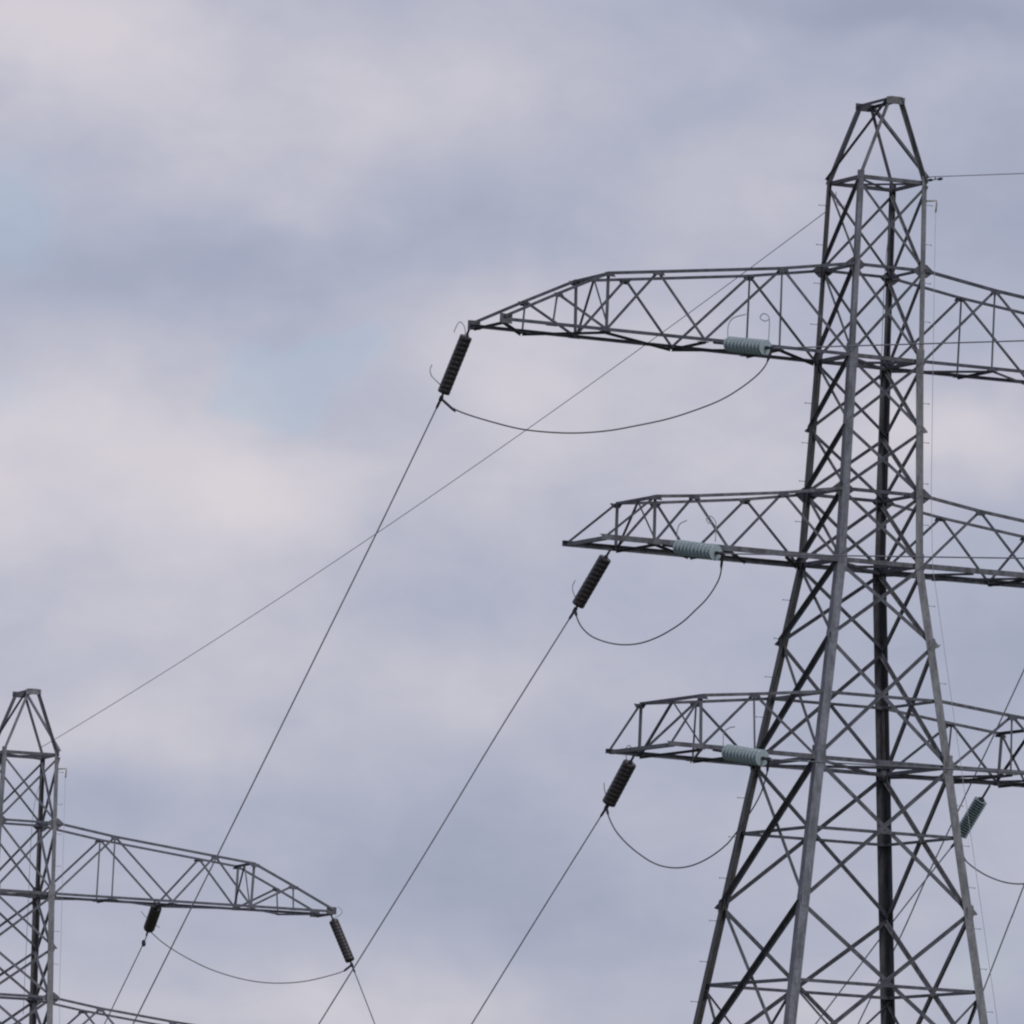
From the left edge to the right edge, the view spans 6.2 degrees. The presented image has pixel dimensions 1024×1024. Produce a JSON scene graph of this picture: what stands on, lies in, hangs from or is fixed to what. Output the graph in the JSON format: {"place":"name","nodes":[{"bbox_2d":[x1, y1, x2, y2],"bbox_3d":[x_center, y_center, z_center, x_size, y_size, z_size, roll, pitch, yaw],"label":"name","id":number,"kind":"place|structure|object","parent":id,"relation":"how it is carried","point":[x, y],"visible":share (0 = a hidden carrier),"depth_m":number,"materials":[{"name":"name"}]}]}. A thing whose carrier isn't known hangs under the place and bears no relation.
{"place":"outdoors","nodes":[
{"label":"outdoors","id":0,"kind":"place"},
{"bbox_2d":[0,0,1023,1023],"label":"sky","id":1,"kind":"structure","parent":0,"point":[242,241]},
{"bbox_2d":[858,669,1023,1023],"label":"overhead conductor","id":2,"kind":"object","parent":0,"point":[948,832],"visible":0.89,"depth_m":239.85,"materials":[{"name":"metal"}]},
{"bbox_3d":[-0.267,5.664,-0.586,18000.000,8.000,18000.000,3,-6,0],"label":"ground","id":3,"kind":"structure","parent":0,"visible":0},
{"bbox_2d":[0,688,336,1023],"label":"lattice pylon","id":4,"kind":"object","parent":3,"relation":"on","point":[50,997],"visible":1,"depth_m":309.35,"materials":[{"name":"metal"}]},
{"bbox_2d":[141,904,161,932],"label":"insulator string","id":5,"kind":"object","parent":4,"relation":"hanging from","point":[152,918],"visible":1,"depth_m":311.77,"materials":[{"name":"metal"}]},
{"bbox_2d":[104,932,147,1023],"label":"overhead conductor","id":6,"kind":"object","parent":5,"relation":"attached to","point":[143,943],"visible":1,"depth_m":313.86,"materials":[{"name":"metal"}]},
{"bbox_2d":[151,932,350,983],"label":"jumper cable","id":7,"kind":"object","parent":5,"relation":"hanging from","point":[347,968],"visible":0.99,"depth_m":311.46,"materials":[{"name":"metal"}]},
{"bbox_2d":[329,907,353,965],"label":"insulator string","id":8,"kind":"object","parent":4,"relation":"hanging from","point":[342,942],"visible":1,"depth_m":310.74,"materials":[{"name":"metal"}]},
{"bbox_2d":[351,966,374,1023],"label":"overhead conductor","id":9,"kind":"object","parent":8,"relation":"attached to","point":[363,993],"visible":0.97,"depth_m":310.29,"materials":[{"name":"metal"}]},
{"bbox_2d":[468,96,1023,1023],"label":"lattice pylon","id":10,"kind":"object","parent":3,"relation":"on","point":[840,562],"visible":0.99,"depth_m":237.22,"materials":[{"name":"metal"}]},
{"bbox_2d":[40,212,824,747],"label":"earth wire","id":11,"kind":"object","parent":10,"relation":"attached to","point":[444,486],"visible":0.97,"depth_m":268.12,"materials":[{"name":"grey metal"}]},
{"bbox_2d":[430,321,471,400],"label":"insulator string","id":12,"kind":"object","parent":10,"relation":"hanging from","point":[446,384],"visible":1,"depth_m":234.87,"materials":[{"name":"ceramic"}]},
{"bbox_2d":[133,401,440,1023],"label":"overhead conductor","id":13,"kind":"object","parent":12,"relation":"attached to","point":[438,404],"visible":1,"depth_m":236.67,"materials":[{"name":"metal"}]},
{"bbox_2d":[572,550,610,611],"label":"insulator string","id":14,"kind":"object","parent":10,"relation":"hanging from","point":[591,582],"visible":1,"depth_m":236.18,"materials":[{"name":"ceramic"}]},
{"bbox_2d":[318,611,573,1023],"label":"overhead conductor","id":15,"kind":"object","parent":14,"relation":"attached to","point":[571,615],"visible":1,"depth_m":237.51,"materials":[{"name":"metal"}]},
{"bbox_2d":[602,745,635,808],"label":"insulator string","id":16,"kind":"object","parent":10,"relation":"hanging from","point":[624,773],"visible":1,"depth_m":236.74,"materials":[{"name":"ceramic"}]},
{"bbox_2d":[471,809,605,1023],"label":"overhead conductor","id":17,"kind":"object","parent":16,"relation":"attached to","point":[602,813],"visible":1,"depth_m":237.60,"materials":[{"name":"metal"}]},
{"bbox_2d":[662,516,724,560],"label":"insulator string","id":18,"kind":"object","parent":10,"relation":"hanging from","point":[697,550],"visible":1,"depth_m":232.85,"materials":[{"name":"glass"}]},
{"bbox_2d":[574,556,723,644],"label":"jumper cable","id":19,"kind":"object","parent":18,"relation":"hanging from","point":[721,565],"visible":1,"depth_m":234.21,"materials":[{"name":"metal"}]},
{"bbox_2d":[724,553,1023,558],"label":"overhead conductor","id":20,"kind":"object","parent":18,"relation":"attached to","point":[876,556],"visible":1,"depth_m":228.06,"materials":[{"name":"metal"}]},
{"bbox_2d":[712,726,771,766],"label":"insulator string","id":21,"kind":"object","parent":10,"relation":"hanging from","point":[745,755],"visible":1,"depth_m":232.26,"materials":[{"name":"glass"}]},
{"bbox_2d":[605,761,769,868],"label":"jumper cable","id":22,"kind":"object","parent":21,"relation":"hanging from","point":[767,770],"visible":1,"depth_m":234.18,"materials":[{"name":"metal"}]},
{"bbox_2d":[770,759,1023,772],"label":"overhead conductor","id":23,"kind":"object","parent":21,"relation":"attached to","point":[896,766],"visible":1,"depth_m":228.14,"materials":[{"name":"metal"}]},
{"bbox_2d":[713,313,774,354],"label":"insulator string","id":24,"kind":"object","parent":10,"relation":"hanging from","point":[747,345],"visible":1,"depth_m":234.00,"materials":[{"name":"glass"}]},
{"bbox_2d":[442,350,772,433],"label":"jumper cable","id":25,"kind":"object","parent":24,"relation":"hanging from","point":[454,409],"visible":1,"depth_m":234.19,"materials":[{"name":"metal"}]},
{"bbox_2d":[773,340,1023,348],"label":"overhead conductor","id":26,"kind":"object","parent":24,"relation":"attached to","point":[899,344],"visible":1,"depth_m":229.83,"materials":[{"name":"metal"}]},
{"bbox_2d":[926,173,1023,181],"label":"earth wire","id":27,"kind":"object","parent":10,"relation":"attached to","point":[940,178],"visible":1,"depth_m":237.16,"materials":[{"name":"metal"}]},
{"bbox_2d":[960,785,990,838],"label":"insulator string","id":28,"kind":"object","parent":10,"relation":"hanging from","point":[976,807],"visible":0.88,"depth_m":240.72,"materials":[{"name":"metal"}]},
{"bbox_2d":[815,843,953,1023],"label":"overhead conductor","id":29,"kind":"object","parent":28,"relation":"attached to","point":[952,846],"visible":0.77,"depth_m":241.41,"materials":[{"name":"metal"}]},
{"bbox_2d":[964,857,1023,884],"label":"jumper cable","id":30,"kind":"object","parent":28,"relation":"hanging from","point":[992,877],"visible":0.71,"depth_m":239.91,"materials":[{"name":"metal"}]},
{"bbox_2d":[970,885,1023,1023],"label":"overhead conductor","id":31,"kind":"object","parent":10,"relation":"attached to","point":[1000,947],"visible":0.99,"depth_m":241.83,"materials":[{"name":"metal"}]}
]}

